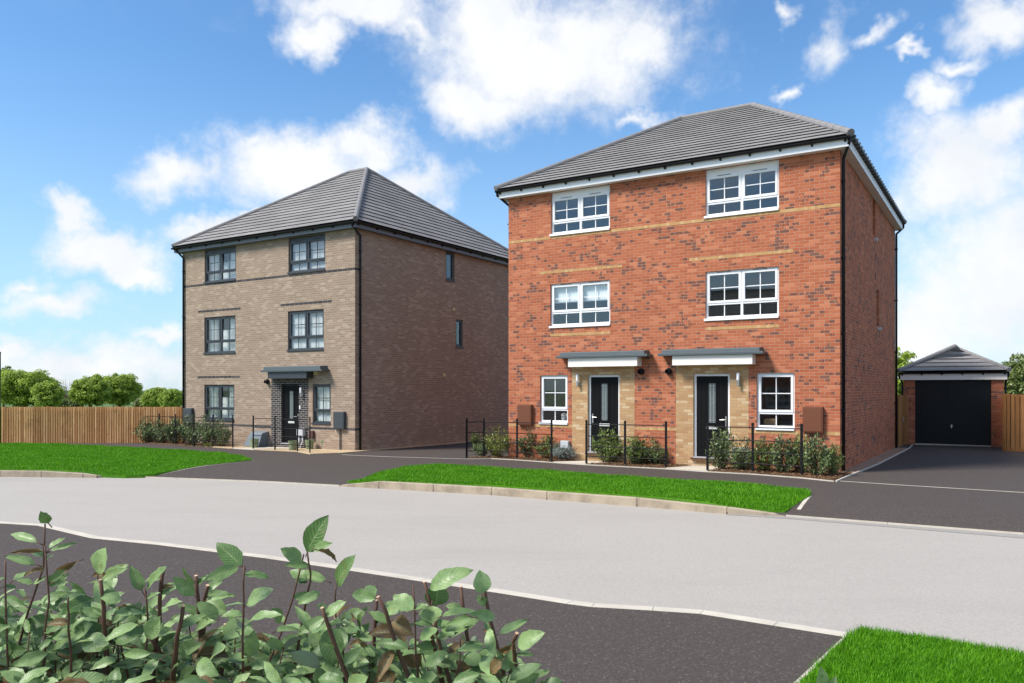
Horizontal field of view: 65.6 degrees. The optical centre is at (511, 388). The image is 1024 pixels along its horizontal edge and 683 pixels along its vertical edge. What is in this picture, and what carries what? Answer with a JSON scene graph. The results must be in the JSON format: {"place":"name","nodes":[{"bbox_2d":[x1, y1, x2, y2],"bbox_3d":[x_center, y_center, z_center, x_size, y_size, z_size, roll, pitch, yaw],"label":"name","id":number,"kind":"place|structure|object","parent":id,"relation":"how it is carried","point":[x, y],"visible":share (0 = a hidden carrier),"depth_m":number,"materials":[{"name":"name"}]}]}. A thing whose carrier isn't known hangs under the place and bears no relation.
{"place":"outdoors","nodes":[
{"label":"outdoors","id":0,"kind":"place"},
{"bbox_2d":[0,524,841,682],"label":"footpath","id":1,"kind":"structure","parent":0,"point":[579,644],"depth_m":6.56,"materials":[{"name":"grey asphalt"}]},
{"bbox_2d":[0,521,846,636],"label":"edging","id":2,"kind":"object","parent":1,"relation":"on","point":[704,612],"visible":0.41,"depth_m":7.37,"materials":[{"name":"concrete"}]},
{"bbox_2d":[1,391,1018,406],"bbox_3d":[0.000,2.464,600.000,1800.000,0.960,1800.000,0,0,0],"label":"ground","id":3,"kind":"structure","parent":0,"point":[108,405],"depth_m":141.19,"materials":[{"name":"green plant"}]},
{"bbox_2d":[1,366,12,406],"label":"tree","id":4,"kind":"object","parent":3,"relation":"on","point":[6,367],"visible":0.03,"depth_m":111.90,"materials":[{"name":"green plant"}]},
{"bbox_2d":[1,368,66,406],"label":"tree","id":5,"kind":"object","parent":3,"relation":"on","point":[16,386],"visible":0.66,"depth_m":95.82,"materials":[{"name":"green plant"}]},
{"bbox_2d":[29,380,65,406],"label":"tree","id":6,"kind":"object","parent":3,"relation":"on","point":[49,393],"visible":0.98,"depth_m":91.07,"materials":[{"name":"green plant"}]},
{"bbox_2d":[58,379,76,398],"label":"tree","id":7,"kind":"object","parent":3,"relation":"on","point":[65,396],"visible":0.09,"depth_m":114.80,"materials":[{"name":"green plant"}]},
{"bbox_2d":[59,399,84,406],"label":"tree","id":8,"kind":"object","parent":3,"relation":"on","point":[66,402],"visible":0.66,"depth_m":106.95,"materials":[{"name":"green plant"}]},
{"bbox_2d":[67,373,114,406],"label":"tree","id":9,"kind":"object","parent":3,"relation":"on","point":[96,390],"visible":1,"depth_m":98.69,"materials":[{"name":"green plant"}]},
{"bbox_2d":[102,372,143,406],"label":"tree","id":10,"kind":"object","parent":3,"relation":"on","point":[126,388],"visible":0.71,"depth_m":104.77,"materials":[{"name":"green plant"}]},
{"bbox_2d":[132,399,147,406],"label":"tree","id":11,"kind":"object","parent":3,"relation":"on","point":[136,403],"visible":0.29,"depth_m":110.86,"materials":[{"name":"green plant"}]},
{"bbox_2d":[139,387,165,406],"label":"tree","id":12,"kind":"object","parent":3,"relation":"on","point":[149,396],"visible":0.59,"depth_m":98.89,"materials":[{"name":"green plant"}]},
{"bbox_2d":[156,388,181,406],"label":"tree","id":13,"kind":"object","parent":3,"relation":"on","point":[171,397],"visible":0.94,"depth_m":93.18,"materials":[{"name":"green plant"}]},
{"bbox_2d":[171,167,508,449],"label":"brick house","id":14,"kind":"structure","parent":3,"relation":"on","point":[364,308],"depth_m":28.61,"materials":[{"name":"brick"}]},
{"bbox_2d":[203,385,233,421],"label":"window","id":15,"kind":"structure","parent":14,"relation":"in","point":[220,406],"depth_m":29.71,"materials":[{"name":"glass"}]},
{"bbox_2d":[203,246,235,283],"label":"window","id":16,"kind":"structure","parent":14,"relation":"in","point":[222,271],"depth_m":29.63,"materials":[{"name":"plastic"}]},
{"bbox_2d":[203,315,235,354],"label":"window","id":17,"kind":"structure","parent":14,"relation":"in","point":[221,341],"depth_m":29.67,"materials":[{"name":"glass"}]},
{"bbox_2d":[281,384,298,443],"bbox_3d":[-7.660,0.870,27.533,0.880,2.080,0.160,0,0,32],"label":"door","id":18,"kind":"structure","parent":14,"relation":"in","point":[290,391],"depth_m":27.57,"materials":[{"name":"black plastic"}]},
{"bbox_2d":[286,309,323,351],"bbox_3d":[-7.027,-1.993,27.161,1.750,1.394,0.203,0,0,32],"label":"window","id":19,"kind":"structure","parent":14,"relation":"in","point":[311,337],"depth_m":27.17,"materials":[{"name":"plastic"}]},
{"bbox_2d":[287,233,324,273],"bbox_3d":[-6.985,-4.603,27.136,1.790,1.254,0.203,0,0,32],"label":"window","id":20,"kind":"structure","parent":14,"relation":"in","point":[310,240],"depth_m":27.14,"materials":[{"name":"glass"}]},
{"bbox_2d":[311,384,330,424],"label":"window","id":21,"kind":"structure","parent":14,"relation":"in","point":[323,393],"depth_m":26.83,"materials":[{"name":"glass"}]},
{"bbox_2d":[445,252,454,281],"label":"window","id":22,"kind":"structure","parent":14,"relation":"in","point":[448,253],"depth_m":30.54,"materials":[{"name":"plastic"}]},
{"bbox_2d":[455,320,463,348],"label":"window","id":23,"kind":"structure","parent":14,"relation":"in","point":[459,345],"depth_m":31.02,"materials":[{"name":"plastic"}]},
{"bbox_2d":[494,102,906,471],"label":"brick house","id":24,"kind":"structure","parent":3,"relation":"on","point":[687,277],"depth_m":20.52,"materials":[{"name":"brick"}]},
{"bbox_2d":[538,375,567,424],"bbox_3d":[1.168,0.302,22.069,0.910,1.364,0.160,0,0,32],"label":"window","id":25,"kind":"structure","parent":24,"relation":"in","point":[557,422],"depth_m":22.09,"materials":[{"name":"white plastic"}]},
{"bbox_2d":[549,185,609,235],"bbox_3d":[1.852,-4.843,21.644,1.820,1.214,0.160,0,0,32],"label":"window","id":26,"kind":"structure","parent":24,"relation":"in","point":[579,194],"depth_m":21.65,"materials":[{"name":"white plastic"}]},
{"bbox_2d":[549,280,609,327],"bbox_3d":[1.859,-2.298,21.663,1.850,1.224,0.200,0,0,32],"label":"window","id":27,"kind":"structure","parent":24,"relation":"in","point":[580,292],"depth_m":21.65,"materials":[{"name":"white plastic"}]},
{"bbox_2d":[588,375,618,452],"bbox_3d":[2.473,0.670,21.264,0.930,2.100,0.160,0,0,32],"label":"door","id":28,"kind":"structure","parent":24,"relation":"in","point":[603,389],"depth_m":21.30,"materials":[{"name":"black plastic"}]},
{"bbox_2d":[693,373,729,458],"bbox_3d":[4.966,0.670,19.718,0.920,2.100,0.160,0,0,32],"label":"door","id":29,"kind":"structure","parent":24,"relation":"in","point":[711,391],"depth_m":19.76,"materials":[{"name":"black plastic"}]},
{"bbox_2d":[704,160,778,218],"bbox_3d":[5.578,-4.843,19.333,1.810,1.214,0.160,0,0,32],"label":"window","id":30,"kind":"structure","parent":24,"relation":"in","point":[769,166],"depth_m":19.32,"materials":[{"name":"white plastic"}]},
{"bbox_2d":[704,267,778,320],"bbox_3d":[5.578,-2.298,19.333,1.810,1.224,0.160,0,0,32],"label":"window","id":31,"kind":"structure","parent":24,"relation":"in","point":[742,300],"depth_m":19.31,"materials":[{"name":"white plastic"}]},
{"bbox_2d":[755,373,794,430],"bbox_3d":[6.267,0.302,18.906,0.910,1.364,0.160,0,0,32],"label":"window","id":32,"kind":"structure","parent":24,"relation":"in","point":[759,375],"depth_m":18.92,"materials":[{"name":"white plastic"}]},
{"bbox_2d":[898,347,916,394],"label":"tree","id":33,"kind":"object","parent":3,"relation":"on","point":[904,358],"visible":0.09,"depth_m":47.48,"materials":[{"name":"green plant"}]},
{"bbox_2d":[794,622,1023,682],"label":"grass","id":34,"kind":"structure","parent":3,"relation":"on","point":[861,654],"depth_m":5.39,"materials":[{"name":"green plant"}]},
{"bbox_2d":[1000,352,1023,394],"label":"tree","id":35,"kind":"object","parent":3,"relation":"on","point":[1015,381],"visible":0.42,"depth_m":43.54,"materials":[{"name":"green plant"}]},
{"bbox_2d":[0,477,1023,652],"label":"road","id":36,"kind":"structure","parent":0,"point":[843,577],"depth_m":10.03,"materials":[{"name":"grey asphalt"}]},
{"bbox_2d":[0,470,101,477],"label":"kerb","id":37,"kind":"structure","parent":36,"relation":"on","point":[15,473],"depth_m":18.92,"materials":[{"name":"concrete"}]},
{"bbox_2d":[146,477,338,485],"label":"kerb","id":38,"kind":"structure","parent":36,"relation":"on","point":[245,481],"depth_m":17.89,"materials":[{"name":"concrete"}]},
{"bbox_2d":[340,481,783,515],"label":"kerb","id":39,"kind":"structure","parent":36,"relation":"on","point":[589,498],"depth_m":14.45,"materials":[{"name":"concrete"}]},
{"bbox_2d":[794,635,845,682],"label":"edging","id":40,"kind":"object","parent":36,"relation":"on","point":[803,675],"depth_m":5.34,"materials":[{"name":"concrete"}]},
{"bbox_2d":[727,514,1023,537],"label":"road channel","id":41,"kind":"object","parent":36,"relation":"on","point":[942,529],"visible":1,"depth_m":11.50,"materials":[{"name":"grey concrete"}]},
{"bbox_2d":[786,515,1023,534],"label":"kerb","id":42,"kind":"structure","parent":36,"relation":"on","point":[908,524],"depth_m":11.55,"materials":[{"name":"concrete"}]},
{"bbox_2d":[0,440,1023,532],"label":"pavement","id":43,"kind":"structure","parent":0,"point":[983,470],"depth_m":17.80,"materials":[{"name":"grey asphalt"}]},
{"bbox_2d":[0,352,0,442],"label":"marker post","id":44,"kind":"object","parent":43,"relation":"on","point":[0,397],"visible":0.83,"depth_m":30.09,"materials":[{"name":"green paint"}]},
{"bbox_2d":[1,406,181,442],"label":"timber fence","id":45,"kind":"object","parent":43,"relation":"on","point":[49,424],"visible":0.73,"depth_m":30.76,"materials":[{"name":"brown wood"}]},
{"bbox_2d":[0,442,252,477],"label":"grass","id":46,"kind":"structure","parent":43,"relation":"on","point":[105,461],"depth_m":21.91,"materials":[{"name":"green plant"}]},
{"bbox_2d":[138,442,229,446],"bbox_3d":[-13.572,2.166,30.785,8.058,0.273,1.114,0,0,36],"label":"bark bed","id":47,"kind":"object","parent":43,"relation":"on","point":[183,444],"visible":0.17,"depth_m":29.80,"materials":[{"name":"brown wood"}]},
{"bbox_2d":[133,416,157,441],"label":"shrub","id":48,"kind":"object","parent":47,"relation":"on","point":[145,435],"visible":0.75,"depth_m":30.67,"materials":[{"name":"green plant"}]},
{"bbox_2d":[146,418,169,442],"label":"shrub","id":49,"kind":"object","parent":47,"relation":"on","point":[160,432],"visible":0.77,"depth_m":30.24,"materials":[{"name":"green plant"}]},
{"bbox_2d":[164,416,185,442],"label":"shrub","id":50,"kind":"object","parent":47,"relation":"on","point":[171,429],"visible":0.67,"depth_m":29.81,"materials":[{"name":"green plant"}]},
{"bbox_2d":[175,414,201,444],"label":"shrub","id":51,"kind":"object","parent":47,"relation":"on","point":[188,434],"visible":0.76,"depth_m":28.91,"materials":[{"name":"green plant"}]},
{"bbox_2d":[193,414,220,445],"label":"shrub","id":52,"kind":"object","parent":47,"relation":"on","point":[202,428],"visible":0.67,"depth_m":28.45,"materials":[{"name":"green plant"}]},
{"bbox_2d":[146,414,233,446],"bbox_3d":[-12.527,1.631,29.500,6.992,1.459,0.247,0,0,37],"label":"estate railing","id":53,"kind":"object","parent":43,"relation":"on","point":[193,425],"visible":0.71,"depth_m":28.39,"materials":[{"name":"black metal"}]},
{"bbox_2d":[158,460,252,475],"bbox_3d":[-7.769,2.051,20.389,0.129,0.197,3.320,0,0,22],"label":"edging","id":54,"kind":"object","parent":43,"relation":"on","point":[199,466],"visible":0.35,"depth_m":19.88,"materials":[{"name":"concrete"}]},
{"bbox_2d":[205,445,266,448],"bbox_3d":[-9.723,2.136,28.118,2.039,0.221,1.265,0,0,38],"label":"gravel strip","id":55,"kind":"object","parent":43,"relation":"on","point":[235,446],"visible":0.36,"depth_m":28.09,"materials":[{"name":"beige gravel"}]},
{"bbox_2d":[207,418,231,445],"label":"shrub","id":56,"kind":"object","parent":55,"relation":"on","point":[219,435],"visible":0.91,"depth_m":28.11,"materials":[{"name":"green plant"}]},
{"bbox_2d":[233,447,288,449],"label":"paving slab","id":57,"kind":"structure","parent":43,"relation":"on","point":[261,448],"depth_m":26.87,"materials":[{"name":"beige concrete"}]},
{"bbox_2d":[250,439,258,447],"bbox_3d":[-8.896,1.876,27.407,0.300,0.312,0.300,0,0,0],"label":"plant pot","id":58,"kind":"object","parent":57,"relation":"on","point":[256,443],"visible":0.83,"depth_m":27.31,"materials":[{"name":"green ceramic"}]},
{"bbox_2d":[255,438,507,453],"bbox_3d":[-2.747,2.153,29.630,12.812,0.334,3.445,0,0,-43],"label":"gravel strip","id":59,"kind":"object","parent":43,"relation":"on","point":[318,451],"visible":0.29,"depth_m":25.92,"materials":[{"name":"beige gravel"}]},
{"bbox_2d":[252,415,310,452],"bbox_3d":[-7.429,1.579,25.841,3.289,1.431,0.292,0,0,41],"label":"estate railing","id":60,"kind":"object","parent":59,"relation":"on","point":[274,427],"visible":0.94,"depth_m":26.22,"materials":[{"name":"black metal"}]},
{"bbox_2d":[288,440,296,449],"bbox_3d":[-7.203,1.858,26.096,0.300,0.312,0.300,0,0,0],"label":"plant pot","id":61,"kind":"object","parent":59,"relation":"on","point":[292,447],"visible":0.89,"depth_m":25.99,"materials":[{"name":"green ceramic"}]},
{"bbox_2d":[305,440,313,448],"bbox_3d":[-6.789,1.864,26.628,0.300,0.312,0.300,0,0,0],"label":"plant pot","id":62,"kind":"object","parent":59,"relation":"on","point":[307,443],"visible":0.69,"depth_m":26.53,"materials":[{"name":"green ceramic"}]},
{"bbox_2d":[357,455,454,458],"bbox_3d":[-3.270,2.039,23.259,4.294,0.126,0.164,0,0,24],"label":"edging","id":63,"kind":"object","parent":43,"relation":"on","point":[411,457],"visible":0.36,"depth_m":23.03,"materials":[{"name":"concrete"}]},
{"bbox_2d":[470,431,481,446],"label":"shrub","id":64,"kind":"object","parent":43,"relation":"on","point":[473,439],"visible":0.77,"depth_m":27.29,"materials":[{"name":"green plant"}]},
{"bbox_2d":[471,437,489,455],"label":"shrub","id":65,"kind":"object","parent":43,"relation":"on","point":[480,447],"visible":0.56,"depth_m":23.16,"materials":[{"name":"green plant"}]},
{"bbox_2d":[466,418,552,461],"bbox_3d":[-0.012,1.524,22.036,2.752,1.423,0.463,0,0,30],"label":"estate railing","id":66,"kind":"object","parent":43,"relation":"on","point":[516,433],"visible":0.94,"depth_m":22.15,"materials":[{"name":"black metal"}]},
{"bbox_2d":[504,435,515,455],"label":"shrub","id":67,"kind":"object","parent":43,"relation":"on","point":[507,446],"visible":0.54,"depth_m":22.89,"materials":[{"name":"green plant"}]},
{"bbox_2d":[469,455,575,461],"bbox_3d":[0.259,2.042,22.120,3.055,0.226,0.911,0,0,28],"label":"bark bed","id":68,"kind":"object","parent":43,"relation":"on","point":[533,459],"visible":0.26,"depth_m":21.86,"materials":[{"name":"brown wood"}]},
{"bbox_2d":[481,423,511,456],"bbox_3d":[-0.448,1.484,22.825,0.960,1.030,1.105,0,0,-33],"label":"shrub","id":69,"kind":"object","parent":68,"relation":"on","point":[496,448],"visible":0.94,"depth_m":22.68,"materials":[{"name":"green plant"}]},
{"bbox_2d":[515,429,535,456],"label":"shrub","id":70,"kind":"object","parent":68,"relation":"on","point":[523,439],"visible":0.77,"depth_m":22.38,"materials":[{"name":"green plant"}]},
{"bbox_2d":[532,435,558,457],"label":"shrub","id":71,"kind":"object","parent":68,"relation":"on","point":[542,449],"visible":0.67,"depth_m":22.05,"materials":[{"name":"green plant"}]},
{"bbox_2d":[549,442,583,459],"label":"shrub","id":72,"kind":"object","parent":68,"relation":"on","point":[559,452],"visible":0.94,"depth_m":21.64,"materials":[{"name":"grey plant"}]},
{"bbox_2d":[347,463,812,512],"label":"grass","id":73,"kind":"structure","parent":43,"relation":"on","point":[763,497],"depth_m":15.37,"materials":[{"name":"green plant"}]},
{"bbox_2d":[553,461,607,463],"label":"paving slab","id":74,"kind":"structure","parent":43,"relation":"on","point":[579,462],"depth_m":20.97,"materials":[{"name":"beige concrete"}]},
{"bbox_2d":[588,461,690,467],"bbox_3d":[3.204,2.013,20.172,2.418,0.222,1.027,0,0,34],"label":"bark bed","id":75,"kind":"object","parent":43,"relation":"on","point":[634,465],"visible":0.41,"depth_m":19.83,"materials":[{"name":"brown wood"}]},
{"bbox_2d":[591,427,623,461],"bbox_3d":[2.529,1.479,20.952,0.864,0.988,1.001,0,0,-45],"label":"shrub","id":76,"kind":"object","parent":75,"relation":"on","point":[609,452],"visible":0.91,"depth_m":20.92,"materials":[{"name":"green plant"}]},
{"bbox_2d":[585,420,666,466],"bbox_3d":[2.825,1.496,19.898,2.250,1.419,0.053,0,0,34],"label":"estate railing","id":77,"kind":"object","parent":75,"relation":"on","point":[586,441],"visible":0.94,"depth_m":19.89,"materials":[{"name":"black metal"}]},
{"bbox_2d":[621,433,652,463],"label":"shrub","id":78,"kind":"object","parent":75,"relation":"on","point":[636,451],"visible":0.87,"depth_m":20.20,"materials":[{"name":"green plant"}]},
{"bbox_2d":[643,438,669,463],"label":"shrub","id":79,"kind":"object","parent":75,"relation":"on","point":[655,454],"visible":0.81,"depth_m":20.18,"materials":[{"name":"green plant"}]},
{"bbox_2d":[466,458,834,481],"bbox_3d":[2.818,1.967,19.525,10.010,0.186,0.595,0,0,38],"label":"edging","id":80,"kind":"object","parent":43,"relation":"on","point":[660,468],"visible":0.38,"depth_m":19.13,"materials":[{"name":"concrete"}]},
{"bbox_2d":[668,465,717,470],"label":"paving slab","id":81,"kind":"structure","parent":43,"relation":"on","point":[698,468],"depth_m":19.27,"materials":[{"name":"beige concrete"}]},
{"bbox_2d":[708,466,851,480],"bbox_3d":[5.925,1.982,17.892,2.904,0.241,1.994,0,0,33],"label":"bark bed","id":82,"kind":"object","parent":43,"relation":"on","point":[768,473],"visible":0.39,"depth_m":17.58,"materials":[{"name":"brown wood"}]},
{"bbox_2d":[705,426,733,468],"bbox_3d":[5.010,1.407,18.965,0.705,1.087,0.789,0,0,25],"label":"shrub","id":83,"kind":"object","parent":82,"relation":"on","point":[720,445],"visible":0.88,"depth_m":18.83,"materials":[{"name":"green plant"}]},
{"bbox_2d":[726,436,757,469],"bbox_3d":[5.373,1.517,18.515,0.807,0.838,0.785,0,0,-41],"label":"shrub","id":84,"kind":"object","parent":82,"relation":"on","point":[738,457],"visible":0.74,"depth_m":18.49,"materials":[{"name":"green plant"}]},
{"bbox_2d":[706,422,802,474],"bbox_3d":[5.459,1.468,17.947,2.203,1.420,0.126,0,0,36],"label":"estate railing","id":85,"kind":"object","parent":82,"relation":"on","point":[752,440],"visible":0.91,"depth_m":18.00,"materials":[{"name":"black metal"}]},
{"bbox_2d":[748,436,776,470],"bbox_3d":[5.794,1.495,18.225,0.719,0.868,0.685,0,0,26],"label":"shrub","id":86,"kind":"object","parent":82,"relation":"on","point":[763,458],"visible":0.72,"depth_m":18.15,"materials":[{"name":"green plant"}]},
{"bbox_2d":[765,432,798,472],"bbox_3d":[6.064,1.453,17.872,0.745,0.956,0.666,0,0,-2],"label":"shrub","id":87,"kind":"object","parent":82,"relation":"on","point":[792,459],"visible":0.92,"depth_m":17.80,"materials":[{"name":"green plant"}]},
{"bbox_2d":[785,432,810,472],"bbox_3d":[6.479,1.439,17.882,0.704,0.982,0.608,0,0,39],"label":"shrub","id":88,"kind":"object","parent":82,"relation":"on","point":[797,469],"visible":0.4,"depth_m":17.78,"materials":[{"name":"green plant"}]},
{"bbox_2d":[798,433,832,474],"bbox_3d":[6.582,1.429,17.255,0.718,0.990,0.642,0,0,13],"label":"shrub","id":89,"kind":"object","parent":82,"relation":"on","point":[815,459],"visible":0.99,"depth_m":17.19,"materials":[{"name":"green plant"}]},
{"bbox_2d":[825,441,845,474],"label":"shrub","id":90,"kind":"object","parent":82,"relation":"on","point":[835,466],"visible":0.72,"depth_m":17.35,"materials":[{"name":"green plant"}]},
{"bbox_2d":[797,496,810,509],"bbox_3d":[4.928,1.948,13.355,0.060,0.174,1.329,0,0,28],"label":"edging","id":91,"kind":"object","parent":43,"relation":"on","point":[804,501],"visible":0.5,"depth_m":13.15,"materials":[{"name":"concrete"}]},
{"bbox_2d":[835,444,913,481],"bbox_3d":[10.744,1.996,22.687,0.166,0.261,15.367,0,0,32],"label":"edging","id":92,"kind":"object","parent":43,"relation":"on","point":[844,477],"visible":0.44,"depth_m":19.49,"materials":[{"name":"concrete"}]},
{"bbox_2d":[845,448,906,473],"bbox_3d":[10.418,2.054,22.456,0.399,0.318,11.100,0,0,32],"label":"gravel strip","id":93,"kind":"object","parent":43,"relation":"on","point":[875,460],"visible":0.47,"depth_m":21.55,"materials":[{"name":"grey gravel"}]},
{"bbox_2d":[898,395,903,446],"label":"garden gate","id":94,"kind":"structure","parent":43,"relation":"on","point":[900,420],"depth_m":27.74,"materials":[{"name":"wood"}]},
{"bbox_2d":[904,395,907,444],"bbox_3d":[14.245,1.229,28.911,0.181,1.978,1.202,0,0,34],"label":"fence post","id":95,"kind":"object","parent":43,"relation":"on","point":[905,419],"visible":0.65,"depth_m":29.01,"materials":[{"name":"brown wood"}]},
{"bbox_2d":[845,481,1023,492],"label":"edging","id":96,"kind":"object","parent":43,"relation":"on","point":[929,486],"visible":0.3,"depth_m":15.28,"materials":[{"name":"concrete"}]},
{"bbox_2d":[898,344,1011,446],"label":"garage","id":97,"kind":"structure","parent":43,"relation":"on","point":[954,392],"depth_m":28.80,"materials":[{"name":"red brick"}]},
{"bbox_2d":[915,380,990,444],"bbox_3d":[15.921,0.845,28.713,2.410,2.310,0.090,0,0,32],"label":"garage door","id":98,"kind":"structure","parent":97,"relation":"in","point":[946,411],"depth_m":28.71,"materials":[{"name":"black metal"}]},
{"bbox_2d":[1005,393,1010,450],"bbox_3d":[16.740,1.175,26.830,0.181,2.029,2.925,0,0,33],"label":"fence post","id":99,"kind":"object","parent":43,"relation":"on","point":[1008,421],"visible":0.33,"depth_m":25.60,"materials":[{"name":"brown wood"}]},
{"bbox_2d":[1002,394,1023,451],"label":"timber fence","id":100,"kind":"object","parent":43,"relation":"on","point":[1017,422],"visible":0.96,"depth_m":25.54,"materials":[{"name":"brown wood"}]},
{"bbox_2d":[0,0,1023,390],"label":"sky","id":101,"kind":"structure","parent":0,"point":[130,130],"materials":[{"name":"blue"}]},
{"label":"hedge bed","id":102,"kind":"structure","parent":0,"visible":0},
{"bbox_2d":[0,511,156,682],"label":"hedge shrub","id":103,"kind":"object","parent":102,"relation":"on","point":[77,647],"visible":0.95,"depth_m":1.50,"materials":[{"name":"green plant"}]},
{"bbox_2d":[93,565,251,682],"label":"hedge shrub","id":104,"kind":"object","parent":102,"relation":"on","point":[161,651],"visible":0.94,"depth_m":1.50,"materials":[{"name":"green plant"}]},
{"bbox_2d":[204,515,361,682],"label":"hedge shrub","id":105,"kind":"object","parent":102,"relation":"on","point":[263,657],"visible":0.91,"depth_m":1.49,"materials":[{"name":"green plant"}]},
{"bbox_2d":[311,567,474,682],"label":"hedge shrub","id":106,"kind":"object","parent":102,"relation":"on","point":[395,657],"visible":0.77,"depth_m":1.49,"materials":[{"name":"green plant"}]},
{"bbox_2d":[423,570,561,682],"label":"hedge shrub","id":107,"kind":"object","parent":102,"relation":"on","point":[492,662],"visible":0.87,"depth_m":1.49,"materials":[{"name":"green plant"}]},
{"bbox_2d":[807,667,836,682],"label":"hedge shrub","id":108,"kind":"object","parent":102,"relation":"on","point":[822,676],"visible":1,"depth_m":1.59,"materials":[{"name":"green plant"}]}
]}

